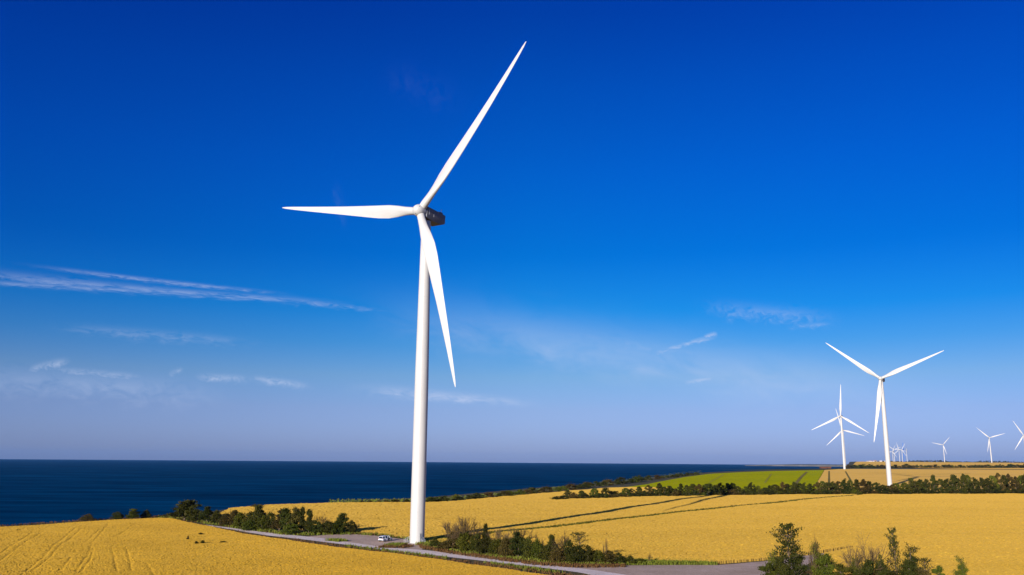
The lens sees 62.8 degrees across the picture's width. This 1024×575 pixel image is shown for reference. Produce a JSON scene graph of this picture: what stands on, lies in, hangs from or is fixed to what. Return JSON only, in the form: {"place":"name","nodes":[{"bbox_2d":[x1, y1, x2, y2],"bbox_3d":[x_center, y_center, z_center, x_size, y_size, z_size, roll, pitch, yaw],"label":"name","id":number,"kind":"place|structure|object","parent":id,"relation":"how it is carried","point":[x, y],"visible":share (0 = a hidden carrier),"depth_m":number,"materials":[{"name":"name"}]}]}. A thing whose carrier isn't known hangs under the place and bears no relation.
{"place":"outdoors","nodes":[
{"label":"outdoors","id":0,"kind":"place"},
{"bbox_2d":[0,518,544,574],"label":"wheat field","id":1,"kind":"structure","parent":0,"point":[152,546],"depth_m":192.27,"materials":[{"name":"plant"}]},
{"bbox_2d":[307,534,421,549],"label":"gravel pad","id":2,"kind":"object","parent":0,"point":[372,540],"visible":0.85,"depth_m":238.29,"materials":[{"name":"gravel"}]},
{"bbox_2d":[378,535,392,541],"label":"parked car","id":3,"kind":"object","parent":2,"relation":"on","point":[384,538],"visible":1,"depth_m":233.05,"materials":[{"name":"paint"}]},
{"bbox_2d":[282,42,525,543],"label":"wind turbine","id":4,"kind":"object","parent":2,"relation":"on","point":[426,215],"visible":0.95,"depth_m":240.10,"materials":[{"name":"metal"}]},
{"bbox_2d":[0,515,814,574],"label":"dry grass","id":5,"kind":"structure","parent":0,"point":[523,561],"depth_m":196.75,"materials":[{"name":"plant"}]},
{"bbox_2d":[209,525,623,574],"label":"gravel road","id":6,"kind":"structure","parent":0,"point":[586,571],"depth_m":205.35,"materials":[{"name":"gravel"}]},
{"bbox_2d":[0,459,842,525],"bbox_3d":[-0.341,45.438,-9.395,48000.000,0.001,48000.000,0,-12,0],"label":"sea","id":7,"kind":"structure","parent":0,"point":[35,491],"depth_m":1855.56,"materials":[{"name":"liquid"}]},
{"bbox_2d":[156,470,717,572],"bbox_3d":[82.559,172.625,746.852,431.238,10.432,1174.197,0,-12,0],"label":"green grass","id":8,"kind":"structure","parent":0,"point":[658,562],"depth_m":203.83,"materials":[{"name":"plant"}]},
{"bbox_2d":[0,462,1023,574],"bbox_3d":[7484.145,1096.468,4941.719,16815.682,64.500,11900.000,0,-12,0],"label":"ground","id":9,"kind":"structure","parent":0,"point":[643,482],"depth_m":454.90,"materials":[{"name":"green plant"}]},
{"bbox_2d":[107,511,125,519],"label":"shrub","id":10,"kind":"object","parent":9,"relation":"on","point":[115,515],"visible":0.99,"depth_m":296.78,"materials":[{"name":"green plant"}]},
{"bbox_2d":[126,508,139,518],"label":"hedge tree","id":11,"kind":"object","parent":9,"relation":"on","point":[134,513],"visible":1,"depth_m":298.97,"materials":[{"name":"green plant"}]},
{"bbox_2d":[164,499,201,520],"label":"hedge tree","id":12,"kind":"object","parent":9,"relation":"on","point":[185,506],"visible":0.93,"depth_m":295.35,"materials":[{"name":"green plant"}]},
{"bbox_2d":[184,507,202,521],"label":"shrub","id":13,"kind":"object","parent":9,"relation":"on","point":[192,517],"visible":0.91,"depth_m":292.59,"materials":[{"name":"green plant"}]},
{"bbox_2d":[197,506,212,520],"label":"hedge tree","id":14,"kind":"object","parent":9,"relation":"on","point":[206,513],"visible":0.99,"depth_m":288.34,"materials":[{"name":"green plant"}]},
{"bbox_2d":[207,507,222,523],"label":"shrub","id":15,"kind":"object","parent":9,"relation":"on","point":[215,517],"visible":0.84,"depth_m":283.69,"materials":[{"name":"green plant"}]},
{"bbox_2d":[218,512,230,525],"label":"shrub","id":16,"kind":"object","parent":9,"relation":"on","point":[224,520],"visible":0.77,"depth_m":276.00,"materials":[{"name":"green plant"}]},
{"bbox_2d":[227,509,239,525],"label":"hedge tree","id":17,"kind":"object","parent":9,"relation":"on","point":[233,513],"visible":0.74,"depth_m":272.66,"materials":[{"name":"green plant"}]},
{"bbox_2d":[231,509,247,527],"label":"shrub","id":18,"kind":"object","parent":9,"relation":"on","point":[240,516],"visible":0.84,"depth_m":269.88,"materials":[{"name":"green plant"}]},
{"bbox_2d":[239,519,256,530],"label":"shrub","id":19,"kind":"object","parent":9,"relation":"on","point":[250,524],"visible":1,"depth_m":261.41,"materials":[{"name":"green plant"}]},
{"bbox_2d":[245,504,267,522],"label":"hedge tree","id":20,"kind":"object","parent":9,"relation":"on","point":[258,511],"visible":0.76,"depth_m":267.71,"materials":[{"name":"green plant"}]},
{"bbox_2d":[253,515,268,530],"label":"shrub","id":21,"kind":"object","parent":9,"relation":"on","point":[263,519],"visible":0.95,"depth_m":262.11,"materials":[{"name":"green plant"}]},
{"bbox_2d":[264,509,276,529],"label":"shrub","id":22,"kind":"object","parent":9,"relation":"on","point":[271,519],"visible":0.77,"depth_m":262.70,"materials":[{"name":"green plant"}]},
{"bbox_2d":[268,508,281,531],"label":"hedge tree","id":23,"kind":"object","parent":9,"relation":"on","point":[276,523],"visible":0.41,"depth_m":258.74,"materials":[{"name":"green plant"}]},
{"bbox_2d":[279,507,291,527],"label":"hedge tree","id":24,"kind":"object","parent":9,"relation":"on","point":[285,514],"visible":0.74,"depth_m":255.51,"materials":[{"name":"green plant"}]},
{"bbox_2d":[277,523,300,534],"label":"shrub","id":25,"kind":"object","parent":9,"relation":"on","point":[293,526],"visible":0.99,"depth_m":250.53,"materials":[{"name":"green plant"}]},
{"bbox_2d":[286,506,301,529],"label":"hedge tree","id":26,"kind":"object","parent":9,"relation":"on","point":[295,519],"visible":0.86,"depth_m":254.63,"materials":[{"name":"green plant"}]},
{"bbox_2d":[297,506,305,530],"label":"hedge tree","id":27,"kind":"object","parent":9,"relation":"on","point":[301,512],"visible":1,"depth_m":254.67,"materials":[{"name":"green plant"}]},
{"bbox_2d":[304,509,314,532],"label":"hedge tree","id":28,"kind":"object","parent":9,"relation":"on","point":[309,513],"visible":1,"depth_m":252.71,"materials":[{"name":"green plant"}]},
{"bbox_2d":[305,520,324,533],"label":"shrub","id":29,"kind":"object","parent":9,"relation":"on","point":[315,529],"visible":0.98,"depth_m":251.99,"materials":[{"name":"green plant"}]},
{"bbox_2d":[320,520,338,533],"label":"shrub","id":30,"kind":"object","parent":9,"relation":"on","point":[328,525],"visible":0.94,"depth_m":251.89,"materials":[{"name":"green plant"}]},
{"bbox_2d":[330,520,345,534],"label":"shrub","id":31,"kind":"object","parent":9,"relation":"on","point":[336,523],"visible":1,"depth_m":252.41,"materials":[{"name":"green plant"}]},
{"bbox_2d":[334,513,349,530],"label":"hedge tree","id":32,"kind":"object","parent":9,"relation":"on","point":[341,516],"visible":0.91,"depth_m":254.20,"materials":[{"name":"green plant"}]},
{"bbox_2d":[345,520,358,533],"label":"shrub","id":33,"kind":"object","parent":9,"relation":"on","point":[353,528],"visible":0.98,"depth_m":254.41,"materials":[{"name":"green plant"}]},
{"bbox_2d":[428,536,441,546],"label":"shrub","id":34,"kind":"object","parent":9,"relation":"on","point":[434,540],"visible":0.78,"depth_m":218.06,"materials":[{"name":"green plant"}]},
{"bbox_2d":[437,532,457,548],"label":"thicket tree","id":35,"kind":"object","parent":9,"relation":"on","point":[448,543],"visible":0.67,"depth_m":212.20,"materials":[{"name":"green plant"}]},
{"bbox_2d":[441,522,458,548],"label":"bare tree","id":36,"kind":"object","parent":9,"relation":"on","point":[446,526],"visible":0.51,"depth_m":212.57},
{"bbox_2d":[447,516,473,542],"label":"bare tree","id":37,"kind":"object","parent":9,"relation":"on","point":[457,529],"visible":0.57,"depth_m":211.13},
{"bbox_2d":[455,527,471,551],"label":"shrub","id":38,"kind":"object","parent":9,"relation":"on","point":[462,538],"visible":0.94,"depth_m":208.80,"materials":[{"name":"green plant"}]},
{"bbox_2d":[456,516,487,540],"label":"bare tree","id":39,"kind":"object","parent":9,"relation":"on","point":[465,525],"visible":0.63,"depth_m":211.11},
{"bbox_2d":[466,533,482,551],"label":"shrub","id":40,"kind":"object","parent":9,"relation":"on","point":[474,542],"visible":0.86,"depth_m":207.26,"materials":[{"name":"green plant"}]},
{"bbox_2d":[474,534,493,553],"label":"shrub","id":41,"kind":"object","parent":9,"relation":"on","point":[484,546],"visible":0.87,"depth_m":202.23,"materials":[{"name":"green plant"}]},
{"bbox_2d":[479,523,488,539],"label":"thicket tree","id":42,"kind":"object","parent":9,"relation":"on","point":[485,530],"visible":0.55,"depth_m":210.10,"materials":[{"name":"green plant"}]},
{"bbox_2d":[488,534,501,554],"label":"shrub","id":43,"kind":"object","parent":9,"relation":"on","point":[494,546],"visible":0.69,"depth_m":200.21,"materials":[{"name":"green plant"}]},
{"bbox_2d":[496,532,516,556],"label":"shrub","id":44,"kind":"object","parent":9,"relation":"on","point":[504,550],"visible":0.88,"depth_m":196.89,"materials":[{"name":"brown plant"}]},
{"bbox_2d":[508,531,524,555],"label":"thicket tree","id":45,"kind":"object","parent":9,"relation":"on","point":[518,540],"visible":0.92,"depth_m":195.86,"materials":[{"name":"green plant"}]},
{"bbox_2d":[509,527,536,554],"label":"bare tree","id":46,"kind":"object","parent":9,"relation":"on","point":[516,530],"visible":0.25,"depth_m":205.20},
{"bbox_2d":[519,536,534,557],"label":"shrub","id":47,"kind":"object","parent":9,"relation":"on","point":[527,547],"visible":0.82,"depth_m":194.27,"materials":[{"name":"green plant"}]},
{"bbox_2d":[527,535,544,558],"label":"shrub","id":48,"kind":"object","parent":9,"relation":"on","point":[535,544],"visible":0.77,"depth_m":192.92,"materials":[{"name":"green plant"}]},
{"bbox_2d":[537,544,552,560],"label":"shrub","id":49,"kind":"object","parent":9,"relation":"on","point":[545,552],"visible":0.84,"depth_m":189.59,"materials":[{"name":"green plant"}]},
{"bbox_2d":[544,534,557,551],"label":"thicket tree","id":50,"kind":"object","parent":9,"relation":"on","point":[551,537],"visible":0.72,"depth_m":190.18,"materials":[{"name":"green plant"}]},
{"bbox_2d":[546,543,565,562],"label":"shrub","id":51,"kind":"object","parent":9,"relation":"on","point":[558,556],"visible":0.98,"depth_m":186.60,"materials":[{"name":"brown plant"}]},
{"bbox_2d":[550,532,572,552],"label":"bare tree","id":52,"kind":"object","parent":9,"relation":"on","point":[560,545],"visible":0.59,"depth_m":190.40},
{"bbox_2d":[562,538,574,561],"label":"shrub","id":53,"kind":"object","parent":9,"relation":"on","point":[567,551],"visible":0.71,"depth_m":187.39,"materials":[{"name":"green plant"}]},
{"bbox_2d":[566,545,584,563],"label":"shrub","id":54,"kind":"object","parent":9,"relation":"on","point":[576,554],"visible":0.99,"depth_m":185.81,"materials":[{"name":"green plant"}]},
{"bbox_2d":[570,532,590,553],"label":"flat topped tree","id":55,"kind":"object","parent":9,"relation":"on","point":[578,534],"visible":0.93,"depth_m":188.04,"materials":[{"name":"green plant"}]},
{"bbox_2d":[581,544,595,562],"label":"shrub","id":56,"kind":"object","parent":9,"relation":"on","point":[589,556],"visible":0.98,"depth_m":186.02,"materials":[{"name":"green plant"}]},
{"bbox_2d":[591,547,604,562],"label":"shrub","id":57,"kind":"object","parent":9,"relation":"on","point":[600,556],"visible":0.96,"depth_m":186.00,"materials":[{"name":"green plant"}]},
{"bbox_2d":[598,549,616,562],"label":"shrub","id":58,"kind":"object","parent":9,"relation":"on","point":[608,557],"visible":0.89,"depth_m":186.14,"materials":[{"name":"green plant"}]},
{"bbox_2d":[612,552,626,563],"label":"shrub","id":59,"kind":"object","parent":9,"relation":"on","point":[619,557],"visible":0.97,"depth_m":186.27,"materials":[{"name":"green plant"}]},
{"bbox_2d":[472,495,851,535],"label":"track weeds","id":60,"kind":"object","parent":9,"relation":"on","point":[560,525],"visible":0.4,"depth_m":320.60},
{"bbox_2d":[701,483,716,494],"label":"windbreak tree","id":61,"kind":"object","parent":9,"relation":"on","point":[707,486],"visible":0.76,"depth_m":491.95,"materials":[{"name":"green plant"}]},
{"bbox_2d":[714,482,726,492],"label":"windbreak tree","id":62,"kind":"object","parent":9,"relation":"on","point":[719,487],"visible":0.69,"depth_m":498.70,"materials":[{"name":"green plant"}]},
{"bbox_2d":[757,561,779,574],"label":"shrub","id":63,"kind":"object","parent":9,"relation":"on","point":[768,566],"visible":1,"depth_m":145.49,"materials":[{"name":"green plant"}]},
{"bbox_2d":[765,549,778,573],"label":"foreground tree","id":64,"kind":"object","parent":9,"relation":"on","point":[770,557],"visible":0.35,"depth_m":148.42,"materials":[{"name":"green plant"}]},
{"bbox_2d":[770,555,795,574],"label":"shrub","id":65,"kind":"object","parent":9,"relation":"on","point":[782,567],"visible":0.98,"depth_m":145.81,"materials":[{"name":"green plant"}]},
{"bbox_2d":[766,522,810,574],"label":"foreground tree","id":66,"kind":"object","parent":9,"relation":"on","point":[786,537],"visible":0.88,"depth_m":148.54,"materials":[{"name":"green plant"}]},
{"bbox_2d":[789,541,811,574],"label":"foreground tree","id":67,"kind":"object","parent":9,"relation":"on","point":[798,563],"visible":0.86,"depth_m":148.10,"materials":[{"name":"green plant"}]},
{"bbox_2d":[807,537,819,574],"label":"bare tree","id":68,"kind":"object","parent":9,"relation":"on","point":[812,563],"visible":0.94,"depth_m":148.69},
{"bbox_2d":[741,468,885,469],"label":"dark field","id":69,"kind":"structure","parent":9,"relation":"on","point":[828,468],"depth_m":1650.04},
{"bbox_2d":[808,541,837,574],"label":"foreground tree","id":70,"kind":"object","parent":9,"relation":"on","point":[818,565],"visible":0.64,"depth_m":148.11,"materials":[{"name":"green plant"}]},
{"bbox_2d":[816,552,837,574],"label":"shrub","id":71,"kind":"object","parent":9,"relation":"on","point":[828,569],"visible":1,"depth_m":146.16,"materials":[{"name":"green plant"}]},
{"bbox_2d":[820,482,837,493],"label":"windbreak tree","id":72,"kind":"object","parent":9,"relation":"on","point":[827,486],"visible":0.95,"depth_m":517.24,"materials":[{"name":"green plant"}]},
{"bbox_2d":[833,564,852,574],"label":"shrub","id":73,"kind":"object","parent":9,"relation":"on","point":[843,569],"visible":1,"depth_m":146.41,"materials":[{"name":"green plant"}]},
{"bbox_2d":[839,478,850,491],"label":"windbreak tree","id":74,"kind":"object","parent":9,"relation":"on","point":[844,483],"visible":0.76,"depth_m":524.02,"materials":[{"name":"green plant"}]},
{"bbox_2d":[827,411,863,464],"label":"wind turbine","id":75,"kind":"object","parent":9,"relation":"on","point":[843,436],"visible":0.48,"depth_m":2156.59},
{"bbox_2d":[848,557,864,574],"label":"foreground tree","id":76,"kind":"object","parent":9,"relation":"on","point":[854,568],"visible":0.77,"depth_m":148.37,"materials":[{"name":"green plant"}]},
{"bbox_2d":[855,479,871,491],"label":"windbreak tree","id":77,"kind":"object","parent":9,"relation":"on","point":[865,485],"visible":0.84,"depth_m":527.30,"materials":[{"name":"green plant"}]},
{"bbox_2d":[838,532,893,574],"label":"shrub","id":78,"kind":"object","parent":9,"relation":"on","point":[871,552],"visible":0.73,"depth_m":148.24,"materials":[{"name":"plant"}]},
{"bbox_2d":[856,559,875,574],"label":"shrub","id":79,"kind":"object","parent":9,"relation":"on","point":[868,570],"visible":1,"depth_m":145.75,"materials":[{"name":"green plant"}]},
{"bbox_2d":[873,554,893,574],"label":"foreground tree","id":80,"kind":"object","parent":9,"relation":"on","point":[881,571],"visible":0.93,"depth_m":146.53,"materials":[{"name":"green plant"}]},
{"bbox_2d":[826,343,943,485],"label":"wind turbine","id":81,"kind":"object","parent":9,"relation":"on","point":[880,396],"visible":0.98,"depth_m":742.10,"materials":[{"name":"metal"}]},
{"bbox_2d":[884,526,904,574],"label":"foreground tree","id":82,"kind":"object","parent":9,"relation":"on","point":[894,543],"visible":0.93,"depth_m":149.31,"materials":[{"name":"green plant"}]},
{"bbox_2d":[897,563,921,574],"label":"shrub","id":83,"kind":"object","parent":9,"relation":"on","point":[910,568],"visible":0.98,"depth_m":147.15,"materials":[{"name":"green plant"}]},
{"bbox_2d":[901,541,923,571],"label":"foreground tree","id":84,"kind":"object","parent":9,"relation":"on","point":[911,558],"visible":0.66,"depth_m":149.96,"materials":[{"name":"green plant"}]},
{"bbox_2d":[907,480,922,493],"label":"windbreak tree","id":85,"kind":"object","parent":9,"relation":"on","point":[915,484],"visible":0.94,"depth_m":533.74,"materials":[{"name":"green plant"}]},
{"bbox_2d":[912,557,932,574],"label":"foreground tree","id":86,"kind":"object","parent":9,"relation":"on","point":[923,559],"visible":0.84,"depth_m":147.68,"materials":[{"name":"green plant"}]},
{"bbox_2d":[917,479,929,490],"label":"windbreak tree","id":87,"kind":"object","parent":9,"relation":"on","point":[923,483],"visible":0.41,"depth_m":543.70,"materials":[{"name":"green plant"}]},
{"bbox_2d":[929,474,937,492],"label":"windbreak tree","id":88,"kind":"object","parent":9,"relation":"on","point":[933,484],"visible":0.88,"depth_m":551.57,"materials":[{"name":"green plant"}]},
{"bbox_2d":[931,565,944,574],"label":"shrub","id":89,"kind":"object","parent":9,"relation":"on","point":[938,569],"visible":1,"depth_m":146.91,"materials":[{"name":"green plant"}]},
{"bbox_2d":[853,462,1023,468],"bbox_3d":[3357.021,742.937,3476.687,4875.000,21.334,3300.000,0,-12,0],"label":"distant field","id":90,"kind":"structure","parent":9,"relation":"on","point":[955,464],"depth_m":2646.42,"materials":[{"name":"plant"}]},
{"bbox_2d":[937,478,946,490],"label":"windbreak tree","id":91,"kind":"object","parent":9,"relation":"on","point":[941,482],"visible":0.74,"depth_m":560.38,"materials":[{"name":"green plant"}]},
{"bbox_2d":[874,460,1023,462],"bbox_3d":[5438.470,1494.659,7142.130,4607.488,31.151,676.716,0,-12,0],"label":"wood","id":92,"kind":"object","parent":9,"relation":"on","point":[956,461],"visible":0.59,"depth_m":7098.14,"materials":[{"name":"green plant"}]},
{"bbox_2d":[948,474,959,490],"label":"windbreak tree","id":93,"kind":"object","parent":9,"relation":"on","point":[953,477],"visible":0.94,"depth_m":551.73,"materials":[{"name":"green plant"}]},
{"bbox_2d":[952,555,969,574],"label":"foreground tree","id":94,"kind":"object","parent":9,"relation":"on","point":[963,570],"visible":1,"depth_m":149.46,"materials":[{"name":"green plant"}]},
{"bbox_2d":[960,473,968,490],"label":"windbreak tree","id":95,"kind":"object","parent":9,"relation":"on","point":[963,480],"visible":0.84,"depth_m":556.85,"materials":[{"name":"green plant"}]},
{"bbox_2d":[966,477,980,491],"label":"windbreak tree","id":96,"kind":"object","parent":9,"relation":"on","point":[975,482],"visible":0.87,"depth_m":547.29,"materials":[{"name":"green plant"}]},
{"bbox_2d":[981,478,996,491],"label":"windbreak tree","id":97,"kind":"object","parent":9,"relation":"on","point":[988,482],"visible":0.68,"depth_m":554.49,"materials":[{"name":"green plant"}]},
{"bbox_2d":[987,475,1000,492],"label":"windbreak tree","id":98,"kind":"object","parent":9,"relation":"on","point":[992,478],"visible":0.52,"depth_m":559.59,"materials":[{"name":"green plant"}]},
{"bbox_2d":[993,473,1005,490],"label":"windbreak tree","id":99,"kind":"object","parent":9,"relation":"on","point":[997,477],"visible":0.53,"depth_m":564.72,"materials":[{"name":"green plant"}]},
{"bbox_2d":[1000,474,1009,490],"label":"windbreak tree","id":100,"kind":"object","parent":9,"relation":"on","point":[1005,480],"visible":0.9,"depth_m":563.52,"materials":[{"name":"green plant"}]},
{"bbox_2d":[1009,476,1022,492],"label":"windbreak tree","id":101,"kind":"object","parent":9,"relation":"on","point":[1016,483],"visible":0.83,"depth_m":557.50,"materials":[{"name":"green plant"}]},
{"bbox_2d":[0,0,1023,464],"label":"sky","id":102,"kind":"structure","parent":0,"point":[662,220],"materials":[{"name":"blue"}]},
{"bbox_2d":[209,487,1023,574],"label":"wheat field","id":103,"kind":"structure","parent":0,"point":[981,534],"depth_m":296.56,"materials":[{"name":"plant"}]},
{"bbox_2d":[557,553,823,574],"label":"gravel yard","id":104,"kind":"structure","parent":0,"point":[750,568],"depth_m":178.74,"materials":[{"name":"gravel"}]},
{"bbox_2d":[630,470,823,491],"bbox_3d":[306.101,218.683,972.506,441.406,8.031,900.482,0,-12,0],"label":"green field","id":105,"kind":"structure","parent":0,"point":[759,478],"depth_m":895.97,"materials":[{"name":"plant"}]},
{"bbox_2d":[708,471,964,483],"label":"field tracks","id":106,"kind":"object","parent":105,"relation":"on","point":[799,479],"visible":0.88,"depth_m":974.11},
{"bbox_2d":[745,464,846,466],"bbox_3d":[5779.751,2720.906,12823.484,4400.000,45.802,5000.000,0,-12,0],"label":"shore","id":107,"kind":"structure","parent":0,"point":[829,465],"depth_m":12617.11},
{"bbox_2d":[818,469,1023,492],"bbox_3d":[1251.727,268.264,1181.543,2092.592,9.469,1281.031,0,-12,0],"label":"tan field","id":108,"kind":"structure","parent":0,"point":[900,476],"depth_m":1164.86,"materials":[{"name":"plant"}]},
{"bbox_2d":[812,385,868,468],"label":"wind turbine","id":109,"kind":"object","parent":108,"relation":"on","point":[842,439],"visible":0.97,"depth_m":1508.60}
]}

